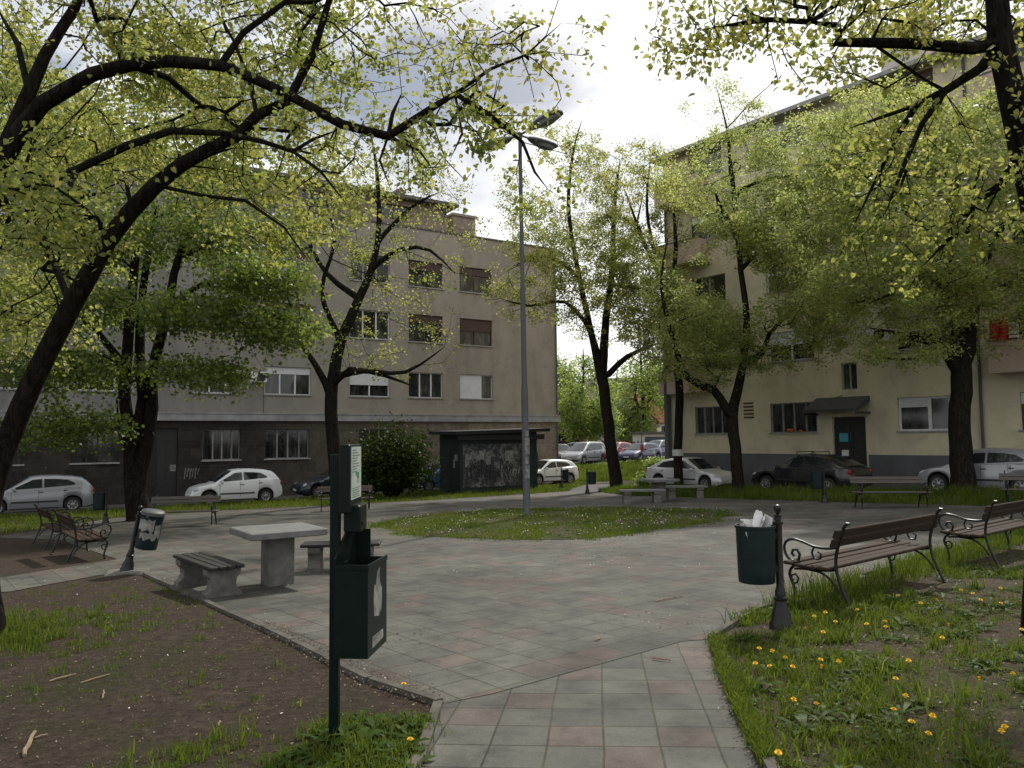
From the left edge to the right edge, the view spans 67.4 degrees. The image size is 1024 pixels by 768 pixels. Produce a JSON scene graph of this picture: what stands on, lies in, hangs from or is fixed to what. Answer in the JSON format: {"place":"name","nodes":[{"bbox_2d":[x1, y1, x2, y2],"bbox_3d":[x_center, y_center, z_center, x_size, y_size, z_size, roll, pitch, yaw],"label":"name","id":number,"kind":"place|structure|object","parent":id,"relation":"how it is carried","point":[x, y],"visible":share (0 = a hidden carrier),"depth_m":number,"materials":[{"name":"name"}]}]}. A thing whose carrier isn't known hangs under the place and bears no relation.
{"place":"outdoors","nodes":[
{"label":"outdoors","id":0,"kind":"place"},
{"bbox_2d":[0,481,585,535],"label":"verge","id":1,"kind":"structure","parent":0,"point":[1,534],"depth_m":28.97,"materials":[{"name":"plant"}]},
{"bbox_2d":[270,93,492,497],"bbox_3d":[-5.069,-3.239,30.134,8.671,16.212,6.849,-1,-4,0],"label":"lime tree","id":2,"kind":"object","parent":1,"relation":"on","point":[333,379],"visible":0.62,"depth_m":29.91,"materials":[{"name":"green plant"}]},
{"bbox_2d":[346,411,446,497],"bbox_3d":[-5.422,3.192,34.403,4.954,3.930,4.292,-1,-4,0],"label":"shrub","id":3,"kind":"object","parent":1,"relation":"on","point":[391,467],"visible":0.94,"depth_m":33.71,"materials":[{"name":"green plant"}]},
{"bbox_2d":[429,428,549,492],"bbox_3d":[-1.096,3.868,38.462,5.400,3.330,2.850,2,-5,-33],"label":"kiosk","id":4,"kind":"object","parent":1,"relation":"on","point":[480,460],"visible":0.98,"depth_m":37.35,"materials":[{"name":"black metal"}]},
{"bbox_2d":[442,449,450,490],"bbox_3d":[-3.196,4.188,37.500,0.048,2.000,0.850,2,-5,-33],"label":"door","id":5,"kind":"structure","parent":4,"relation":"in","point":[446,453],"depth_m":37.47,"materials":[{"name":"grey metal"}]},
{"bbox_2d":[2,481,629,513],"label":"street","id":6,"kind":"structure","parent":0,"point":[118,506],"depth_m":34.95,"materials":[{"name":"grey asphalt"}]},
{"bbox_2d":[0,465,94,513],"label":"parked car","id":7,"kind":"object","parent":6,"relation":"on","point":[50,491],"visible":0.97,"depth_m":30.97,"materials":[{"name":"silver metal"}]},
{"bbox_2d":[185,462,281,504],"bbox_3d":[-12.369,4.341,34.184,3.907,1.884,2.130,2,-5,-32],"label":"parked car","id":8,"kind":"object","parent":6,"relation":"on","point":[245,484],"visible":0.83,"depth_m":33.65,"materials":[{"name":"white paint"}]},
{"bbox_2d":[290,470,378,496],"bbox_3d":[-8.520,4.630,37.971,4.507,1.804,2.140,2,-5,-33],"label":"parked car","id":9,"kind":"object","parent":6,"relation":"on","point":[307,487],"visible":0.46,"depth_m":36.62,"materials":[{"name":"blue paint"}]},
{"bbox_2d":[413,463,439,490],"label":"parked car","id":10,"kind":"object","parent":6,"relation":"on","point":[437,469],"visible":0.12,"depth_m":40.99,"materials":[{"name":"blue paint"}]},
{"bbox_2d":[0,464,636,767],"bbox_3d":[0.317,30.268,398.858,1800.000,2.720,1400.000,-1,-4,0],"label":"ground","id":11,"kind":"structure","parent":0,"point":[18,556],"depth_m":5.70,"materials":[{"name":"soil"}]},
{"bbox_2d":[31,504,83,549],"bbox_3d":[-9.961,3.103,16.828,0.754,0.886,1.850,3,-5,-39],"label":"park bench","id":12,"kind":"object","parent":11,"relation":"on","point":[52,526],"visible":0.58,"depth_m":16.52,"materials":[{"name":"metal"}]},
{"bbox_2d":[49,508,111,562],"bbox_3d":[-8.123,2.816,14.441,0.754,0.886,1.850,3,-5,-39],"label":"park bench","id":13,"kind":"object","parent":11,"relation":"on","point":[87,535],"visible":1,"depth_m":14.04,"materials":[{"name":"wood"}]},
{"bbox_2d":[0,0,280,363],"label":"lime tree","id":14,"kind":"object","parent":11,"relation":"on","point":[26,286],"visible":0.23,"depth_m":15.34,"materials":[{"name":"green plant"}]},
{"bbox_2d":[0,64,347,520],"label":"maple tree","id":15,"kind":"object","parent":11,"relation":"on","point":[271,326],"visible":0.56,"depth_m":23.08,"materials":[{"name":"green plant"}]},
{"bbox_2d":[0,0,392,634],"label":"lime tree","id":16,"kind":"object","parent":11,"relation":"on","point":[75,296],"visible":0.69,"depth_m":8.47,"materials":[{"name":"green plant"}]},
{"bbox_2d":[0,579,453,767],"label":"grass","id":17,"kind":"structure","parent":11,"relation":"on","point":[29,638],"depth_m":4.71,"materials":[{"name":"green plant"}]},
{"bbox_2d":[0,122,560,505],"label":"apartment building","id":18,"kind":"structure","parent":11,"relation":"on","point":[276,425],"depth_m":43.13,"materials":[{"name":"beige paint"}]},
{"bbox_2d":[69,430,119,464],"bbox_3d":[-19.461,2.939,35.850,2.078,1.595,0.310,2,-5,-33],"label":"window","id":19,"kind":"structure","parent":18,"relation":"in","point":[80,457],"depth_m":35.90,"materials":[{"name":"grey glass"}]},
{"bbox_2d":[153,428,177,496],"bbox_3d":[-16.932,3.963,37.510,1.034,3.588,0.072,2,-5,-33],"label":"door","id":20,"kind":"structure","parent":18,"relation":"in","point":[165,449],"depth_m":37.50,"materials":[{"name":"grey metal"}]},
{"bbox_2d":[192,363,240,394],"bbox_3d":[-14.940,-0.241,38.998,2.457,1.542,0.280,2,-5,-33],"label":"window","id":21,"kind":"structure","parent":18,"relation":"in","point":[197,390],"depth_m":38.94,"materials":[{"name":"grey glass"}]},
{"bbox_2d":[201,430,241,461],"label":"window","id":22,"kind":"structure","parent":18,"relation":"in","point":[218,445],"depth_m":38.96,"materials":[{"name":"grey glass"}]},
{"bbox_2d":[264,429,310,459],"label":"window","id":23,"kind":"structure","parent":18,"relation":"in","point":[280,444],"depth_m":40.77,"materials":[{"name":"grey glass"}]},
{"bbox_2d":[264,366,311,395],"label":"window","id":24,"kind":"structure","parent":18,"relation":"in","point":[298,384],"depth_m":41.01,"materials":[{"name":"white glass"}]},
{"bbox_2d":[266,245,310,274],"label":"window","id":25,"kind":"structure","parent":18,"relation":"in","point":[305,248],"depth_m":41.77,"materials":[{"name":"grey glass"}]},
{"bbox_2d":[349,374,390,397],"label":"window","id":26,"kind":"structure","parent":18,"relation":"in","point":[361,385],"depth_m":43.43,"materials":[{"name":"white glass"}]},
{"bbox_2d":[349,310,390,340],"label":"window","id":27,"kind":"structure","parent":18,"relation":"in","point":[374,324],"depth_m":43.84,"materials":[{"name":"black glass"}]},
{"bbox_2d":[349,253,390,283],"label":"window","id":28,"kind":"structure","parent":18,"relation":"in","point":[381,271],"depth_m":43.91,"materials":[{"name":"grey glass"}]},
{"bbox_2d":[359,429,397,457],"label":"window","id":29,"kind":"structure","parent":18,"relation":"in","point":[361,434],"depth_m":43.28,"materials":[{"name":"grey glass"}]},
{"bbox_2d":[381,203,407,220],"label":"window","id":30,"kind":"structure","parent":18,"relation":"in","point":[384,213],"depth_m":45.94,"materials":[{"name":"grey glass"}]},
{"bbox_2d":[408,314,442,343],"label":"window","id":31,"kind":"structure","parent":18,"relation":"in","point":[413,337],"depth_m":45.58,"materials":[{"name":"black glass"}]},
{"bbox_2d":[408,260,443,289],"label":"window","id":32,"kind":"structure","parent":18,"relation":"in","point":[435,267],"depth_m":45.89,"materials":[{"name":"black glass"}]},
{"bbox_2d":[408,372,444,398],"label":"window","id":33,"kind":"structure","parent":18,"relation":"in","point":[428,385],"depth_m":45.43,"materials":[{"name":"clear glass"}]},
{"bbox_2d":[459,266,492,295],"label":"window","id":34,"kind":"structure","parent":18,"relation":"in","point":[470,285],"depth_m":47.68,"materials":[{"name":"brown glass"}]},
{"bbox_2d":[459,374,493,399],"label":"window","id":35,"kind":"structure","parent":18,"relation":"in","point":[472,387],"depth_m":47.20,"materials":[{"name":"white glass"}]},
{"bbox_2d":[460,318,493,347],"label":"window","id":36,"kind":"structure","parent":18,"relation":"in","point":[473,332],"depth_m":47.47,"materials":[{"name":"brown glass"}]},
{"bbox_2d":[142,572,442,767],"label":"kerb","id":37,"kind":"structure","parent":11,"relation":"on","point":[435,702],"depth_m":5.81,"materials":[{"name":"concrete"}]},
{"bbox_2d":[0,0,609,279],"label":"lime tree","id":38,"kind":"object","parent":11,"relation":"on","point":[29,109],"visible":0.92,"depth_m":7.13,"materials":[{"name":"green plant"}]},
{"bbox_2d":[253,710,438,767],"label":"weeds","id":39,"kind":"object","parent":11,"relation":"on","point":[342,728],"visible":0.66,"depth_m":4.34,"materials":[{"name":"green plant"}]},
{"bbox_2d":[329,444,387,736],"bbox_3d":[-0.933,1.254,4.604,0.272,1.780,0.406,-1,-4,6],"label":"waste bag station","id":40,"kind":"object","parent":11,"relation":"on","point":[358,603],"visible":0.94,"depth_m":4.48,"materials":[{"name":"green metal"}]},
{"bbox_2d":[557,348,593,439],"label":"park tree","id":41,"kind":"object","parent":11,"relation":"on","point":[560,374],"visible":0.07,"depth_m":79.05,"materials":[{"name":"green plant"}]},
{"bbox_2d":[558,349,626,442],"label":"park tree","id":42,"kind":"object","parent":11,"relation":"on","point":[580,415],"visible":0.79,"depth_m":72.52,"materials":[{"name":"green plant"}]},
{"bbox_2d":[593,392,664,441],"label":"house","id":43,"kind":"structure","parent":11,"relation":"on","point":[661,427],"depth_m":86.96,"materials":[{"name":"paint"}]},
{"bbox_2d":[603,348,663,442],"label":"park tree","id":44,"kind":"object","parent":11,"relation":"on","point":[633,419],"visible":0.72,"depth_m":82.79,"materials":[{"name":"green plant"}]},
{"bbox_2d":[630,431,664,442],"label":"garage","id":45,"kind":"structure","parent":11,"relation":"on","point":[646,436],"depth_m":75.88,"materials":[{"name":"grey paint"}]},
{"bbox_2d":[650,17,1023,487],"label":"apartment building","id":46,"kind":"structure","parent":11,"relation":"on","point":[885,421],"depth_m":32.08,"materials":[{"name":"beige paint"}]},
{"bbox_2d":[690,145,722,174],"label":"window","id":47,"kind":"structure","parent":46,"relation":"in","point":[718,147],"depth_m":37.92,"materials":[{"name":"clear glass"}]},
{"bbox_2d":[691,212,723,239],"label":"window","id":48,"kind":"structure","parent":46,"relation":"in","point":[700,236],"depth_m":38.16,"materials":[{"name":"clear glass"}]},
{"bbox_2d":[693,274,725,302],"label":"window","id":49,"kind":"structure","parent":46,"relation":"in","point":[719,280],"depth_m":37.55,"materials":[{"name":"black glass"}]},
{"bbox_2d":[694,406,727,434],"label":"window","id":50,"kind":"structure","parent":46,"relation":"in","point":[710,420],"depth_m":37.32,"materials":[{"name":"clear glass"}]},
{"bbox_2d":[762,115,806,154],"bbox_3d":[12.280,-11.203,34.718,0.280,1.375,2.347,3,-5,-39],"label":"window","id":51,"kind":"structure","parent":46,"relation":"in","point":[781,125],"depth_m":34.66,"materials":[{"name":"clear glass"}]},
{"bbox_2d":[767,330,815,363],"bbox_3d":[12.380,-1.664,34.043,0.280,1.375,2.347,3,-5,-39],"label":"window","id":52,"kind":"structure","parent":46,"relation":"in","point":[773,335],"depth_m":34.09,"materials":[{"name":"grey glass"}]},
{"bbox_2d":[769,402,818,433],"bbox_3d":[12.413,1.516,33.817,0.280,1.375,2.347,3,-5,-39],"label":"window","id":53,"kind":"structure","parent":46,"relation":"in","point":[784,416],"depth_m":33.97,"materials":[{"name":"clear glass"}]},
{"bbox_2d":[842,363,856,389],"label":"window","id":54,"kind":"structure","parent":46,"relation":"in","point":[849,369],"depth_m":31.97,"materials":[{"name":"clear glass"}]},
{"bbox_2d":[834,417,866,466],"bbox_3d":[14.072,2.808,31.824,0.070,2.856,1.388,3,-5,-39],"label":"door","id":55,"kind":"structure","parent":46,"relation":"in","point":[850,431],"depth_m":31.81,"materials":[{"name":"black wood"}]},
{"bbox_2d":[885,68,933,109],"bbox_3d":[15.782,-11.565,30.502,0.115,1.320,1.933,3,-5,-39],"label":"window","id":56,"kind":"structure","parent":46,"relation":"in","point":[929,72],"depth_m":30.22,"materials":[{"name":"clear glass"}]},
{"bbox_2d":[895,314,945,351],"bbox_3d":[15.818,-2.002,29.772,0.280,1.375,2.053,3,-5,-39],"label":"window","id":57,"kind":"structure","parent":46,"relation":"in","point":[903,347],"depth_m":29.95,"materials":[{"name":"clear glass"}]},
{"bbox_2d":[896,396,948,432],"bbox_3d":[15.852,1.177,29.547,0.280,1.375,2.053,3,-5,-39],"label":"window","id":58,"kind":"structure","parent":46,"relation":"in","point":[916,414],"depth_m":29.62,"materials":[{"name":"white glass"}]},
{"bbox_2d":[989,315,1008,340],"bbox_3d":[16.902,-1.932,26.677,0.106,0.850,0.600,3,-5,-39],"label":"cloth","id":59,"kind":"object","parent":46,"relation":"hanging from","point":[998,330],"visible":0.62,"depth_m":26.67,"materials":[{"name":"red fabric"}]},
{"bbox_2d":[707,540,974,767],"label":"kerb","id":60,"kind":"structure","parent":11,"relation":"on","point":[769,762],"depth_m":6.88,"materials":[{"name":"concrete"}]},
{"bbox_2d":[0,490,1023,702],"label":"plaza","id":61,"kind":"structure","parent":0,"point":[498,589],"depth_m":10.17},
{"bbox_2d":[93,488,108,523],"bbox_3d":[-12.465,3.709,23.305,0.500,1.102,0.360,-1,-4,0],"label":"litter bin","id":62,"kind":"object","parent":61,"relation":"on","point":[99,501],"visible":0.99,"depth_m":23.21,"materials":[{"name":"metal"}]},
{"bbox_2d":[104,567,149,575],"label":"path slab","id":63,"kind":"structure","parent":61,"relation":"on","point":[112,572],"depth_m":11.93,"materials":[{"name":"concrete"}]},
{"bbox_2d":[120,505,165,570],"bbox_3d":[-5.826,2.479,12.114,0.500,1.082,0.360,10,-4,1],"label":"litter bin","id":64,"kind":"object","parent":61,"relation":"on","point":[147,528],"visible":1,"depth_m":12.02,"materials":[{"name":"metal"}]},
{"bbox_2d":[149,493,220,525],"bbox_3d":[-9.108,3.511,21.315,1.850,0.886,0.754,0,-4,-10],"label":"park bench","id":65,"kind":"object","parent":61,"relation":"on","point":[182,499],"visible":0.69,"depth_m":21.51,"materials":[{"name":"metal"}]},
{"bbox_2d":[173,551,244,598],"bbox_3d":[-3.976,2.505,10.014,0.440,0.444,1.500,3,-5,-40],"label":"slatted bench","id":66,"kind":"object","parent":61,"relation":"on","point":[217,575],"visible":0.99,"depth_m":9.65,"materials":[{"name":"concrete"}]},
{"bbox_2d":[229,522,327,586],"bbox_3d":[-3.175,2.351,10.405,1.020,0.800,1.020,2,-5,-35],"label":"stone table","id":67,"kind":"object","parent":61,"relation":"on","point":[277,552],"visible":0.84,"depth_m":10.25,"materials":[{"name":"stone"}]},
{"bbox_2d":[300,539,380,572],"bbox_3d":[-2.583,2.620,11.634,1.168,0.444,0.440,0,-4,-6],"label":"slatted bench","id":68,"kind":"object","parent":61,"relation":"on","point":[315,555],"visible":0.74,"depth_m":11.43,"materials":[{"name":"concrete"}]},
{"bbox_2d":[317,484,372,511],"bbox_3d":[-5.705,3.890,26.298,1.850,0.886,0.754,0,-4,-14],"label":"park bench","id":69,"kind":"object","parent":61,"relation":"on","point":[368,488],"visible":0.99,"depth_m":26.36,"materials":[{"name":"metal"}]},
{"bbox_2d":[0,502,1023,767],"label":"dry litter","id":70,"kind":"object","parent":61,"relation":"on","point":[416,678],"visible":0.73,"depth_m":5.93,"materials":[{"name":"brown plant"}]},
{"bbox_2d":[618,489,665,503],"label":"slab bench","id":71,"kind":"object","parent":61,"relation":"on","point":[656,496],"visible":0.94,"depth_m":24.96,"materials":[{"name":"concrete"}]},
{"bbox_2d":[637,478,679,500],"bbox_3d":[4.965,3.612,26.006,1.020,0.800,1.020,2,-5,-30],"label":"stone table","id":72,"kind":"object","parent":61,"relation":"on","point":[658,483],"visible":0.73,"depth_m":25.85,"materials":[{"name":"stone"}]},
{"bbox_2d":[666,485,707,499],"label":"slab bench","id":73,"kind":"object","parent":61,"relation":"on","point":[698,489],"visible":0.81,"depth_m":26.75,"materials":[{"name":"concrete"}]},
{"bbox_2d":[810,466,827,502],"bbox_3d":[9.131,3.003,22.828,0.500,1.102,0.360,0,-4,-4],"label":"litter bin","id":74,"kind":"object","parent":61,"relation":"on","point":[817,479],"visible":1,"depth_m":22.73,"materials":[{"name":"metal"}]},
{"bbox_2d":[850,474,932,508],"bbox_3d":[9.929,2.816,20.147,1.850,0.886,0.754,-1,-4,8],"label":"park bench","id":75,"kind":"object","parent":61,"relation":"on","point":[857,481],"visible":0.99,"depth_m":20.34,"materials":[{"name":"wood"}]},
{"bbox_2d":[0,0,1023,384],"label":"sky","id":76,"kind":"structure","parent":0,"point":[632,102],"materials":[{"name":"white"}]},
{"bbox_2d":[378,508,723,539],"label":"grass island","id":77,"kind":"structure","parent":0,"point":[562,527],"depth_m":18.39,"materials":[{"name":"plant"}]},
{"bbox_2d":[480,109,562,516],"bbox_3d":[0.276,-1.768,21.302,2.323,11.010,2.673,-1,-4,0],"label":"street lamp","id":78,"kind":"object","parent":77,"relation":"on","point":[544,142],"visible":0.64,"depth_m":21.15,"materials":[{"name":"grey metal"}]},
{"bbox_2d":[367,504,749,541],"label":"grass","id":79,"kind":"structure","parent":0,"point":[612,517],"depth_m":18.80,"materials":[{"name":"green plant"}]},
{"bbox_2d":[542,470,632,483],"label":"lawn","id":80,"kind":"structure","parent":0,"point":[575,482],"depth_m":46.87,"materials":[{"name":"plant"}]},
{"bbox_2d":[537,453,578,484],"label":"parked car","id":81,"kind":"object","parent":80,"relation":"on","point":[549,470],"visible":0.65,"depth_m":45.82,"materials":[{"name":"white paint"}]},
{"bbox_2d":[421,639,759,767],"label":"path","id":82,"kind":"structure","parent":0,"point":[644,709],"depth_m":4.63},
{"bbox_2d":[554,457,658,482],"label":"grass","id":83,"kind":"structure","parent":0,"point":[629,468],"depth_m":54.13,"materials":[{"name":"green plant"}]},
{"bbox_2d":[574,456,664,464],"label":"street","id":84,"kind":"structure","parent":0,"point":[591,462],"depth_m":62.28,"materials":[{"name":"grey asphalt"}]},
{"bbox_2d":[561,440,605,463],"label":"parked car","id":85,"kind":"object","parent":84,"relation":"on","point":[593,450],"visible":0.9,"depth_m":60.92,"materials":[{"name":"silver metal"}]},
{"bbox_2d":[619,440,661,460],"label":"parked car","id":86,"kind":"object","parent":84,"relation":"on","point":[632,451],"visible":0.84,"depth_m":61.06,"materials":[{"name":"blue paint"}]},
{"bbox_2d":[552,484,930,490],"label":"street","id":87,"kind":"structure","parent":0,"point":[591,487],"depth_m":38.23,"materials":[{"name":"grey asphalt"}]},
{"bbox_2d":[477,100,668,487],"bbox_3d":[3.018,-3.958,36.503,9.792,18.200,7.844,-1,-4,0],"label":"lime tree","id":88,"kind":"object","parent":87,"relation":"on","point":[600,361],"visible":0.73,"depth_m":35.88,"materials":[{"name":"green plant"}]},
{"bbox_2d":[581,137,718,484],"bbox_3d":[6.076,-3.062,33.680,6.660,15.765,5.658,-4,-5,38],"label":"lime tree","id":89,"kind":"object","parent":87,"relation":"on","point":[621,249],"visible":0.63,"depth_m":33.39,"materials":[{"name":"green plant"}]},
{"bbox_2d":[663,350,669,459],"bbox_3d":[7.686,0.830,38.231,0.312,8.850,0.310,3,-6,-44],"label":"street pole","id":90,"kind":"object","parent":87,"relation":"on","point":[666,424],"visible":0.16,"depth_m":38.06,"materials":[{"name":"grey metal"}]},
{"bbox_2d":[645,450,731,486],"bbox_3d":[8.050,3.799,34.407,2.090,1.764,4.257,3,-5,-39],"label":"parked car","id":91,"kind":"object","parent":87,"relation":"on","point":[698,470],"visible":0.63,"depth_m":33.64,"materials":[{"name":"silver metal"}]},
{"bbox_2d":[751,444,872,488],"bbox_3d":[11.227,3.162,29.046,2.110,1.804,4.257,2,-5,-36],"label":"parked car","id":92,"kind":"object","parent":87,"relation":"on","point":[798,468],"visible":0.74,"depth_m":28.23,"materials":[{"name":"black paint"}]},
{"bbox_2d":[918,448,1023,489],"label":"parked car","id":93,"kind":"object","parent":87,"relation":"on","point":[990,464],"visible":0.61,"depth_m":24.15,"materials":[{"name":"silver metal"}]},
{"bbox_2d":[597,480,1023,505],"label":"verge","id":94,"kind":"structure","parent":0,"point":[854,502],"depth_m":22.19,"materials":[{"name":"plant"}]},
{"bbox_2d":[627,71,891,489],"bbox_3d":[9.360,-3.929,29.358,10.182,16.482,7.348,-1,-4,0],"label":"lime tree","id":95,"kind":"object","parent":94,"relation":"on","point":[721,330],"visible":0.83,"depth_m":28.69,"materials":[{"name":"green plant"}]},
{"bbox_2d":[762,69,1023,490],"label":"lime tree","id":96,"kind":"object","parent":94,"relation":"on","point":[976,282],"visible":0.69,"depth_m":24.05,"materials":[{"name":"green plant"}]},
{"bbox_2d":[999,470,1023,502],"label":"park bench","id":97,"kind":"object","parent":94,"relation":"on","point":[1005,477],"visible":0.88,"depth_m":19.55,"materials":[{"name":"metal"}]},
{"bbox_2d":[702,527,1023,767],"bbox_3d":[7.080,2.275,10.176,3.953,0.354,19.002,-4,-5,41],"label":"grass","id":98,"kind":"structure","parent":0,"point":[872,619],"depth_m":5.37,"materials":[{"name":"green plant"}]},
{"bbox_2d":[704,632,783,767],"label":"grass","id":99,"kind":"structure","parent":98,"relation":"on","point":[742,704],"depth_m":4.63,"materials":[{"name":"green plant"}]},
{"bbox_2d":[734,504,793,630],"bbox_3d":[2.278,1.660,6.946,0.500,1.132,0.360,0,-4,-5],"label":"litter bin","id":100,"kind":"object","parent":98,"relation":"on","point":[759,555],"visible":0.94,"depth_m":6.84,"materials":[{"name":"metal"}]},
{"bbox_2d":[633,0,1023,634],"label":"lime tree","id":101,"kind":"object","parent":98,"relation":"on","point":[997,47],"visible":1,"depth_m":6.67,"materials":[{"name":"green plant"}]},
{"bbox_2d":[783,508,947,611],"bbox_3d":[3.970,1.876,8.549,2.468,0.886,0.754,3,-5,-39],"label":"park bench","id":102,"kind":"object","parent":98,"relation":"on","point":[831,561],"visible":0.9,"depth_m":8.24,"materials":[{"name":"wood"}]},
{"bbox_2d":[716,530,1023,767],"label":"weeds","id":103,"kind":"object","parent":98,"relation":"on","point":[800,717],"visible":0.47,"depth_m":5.42,"materials":[{"name":"green plant"}]},
{"bbox_2d":[938,500,1023,567],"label":"park bench","id":104,"kind":"object","parent":98,"relation":"on","point":[985,529],"visible":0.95,"depth_m":10.39,"materials":[{"name":"wood"}]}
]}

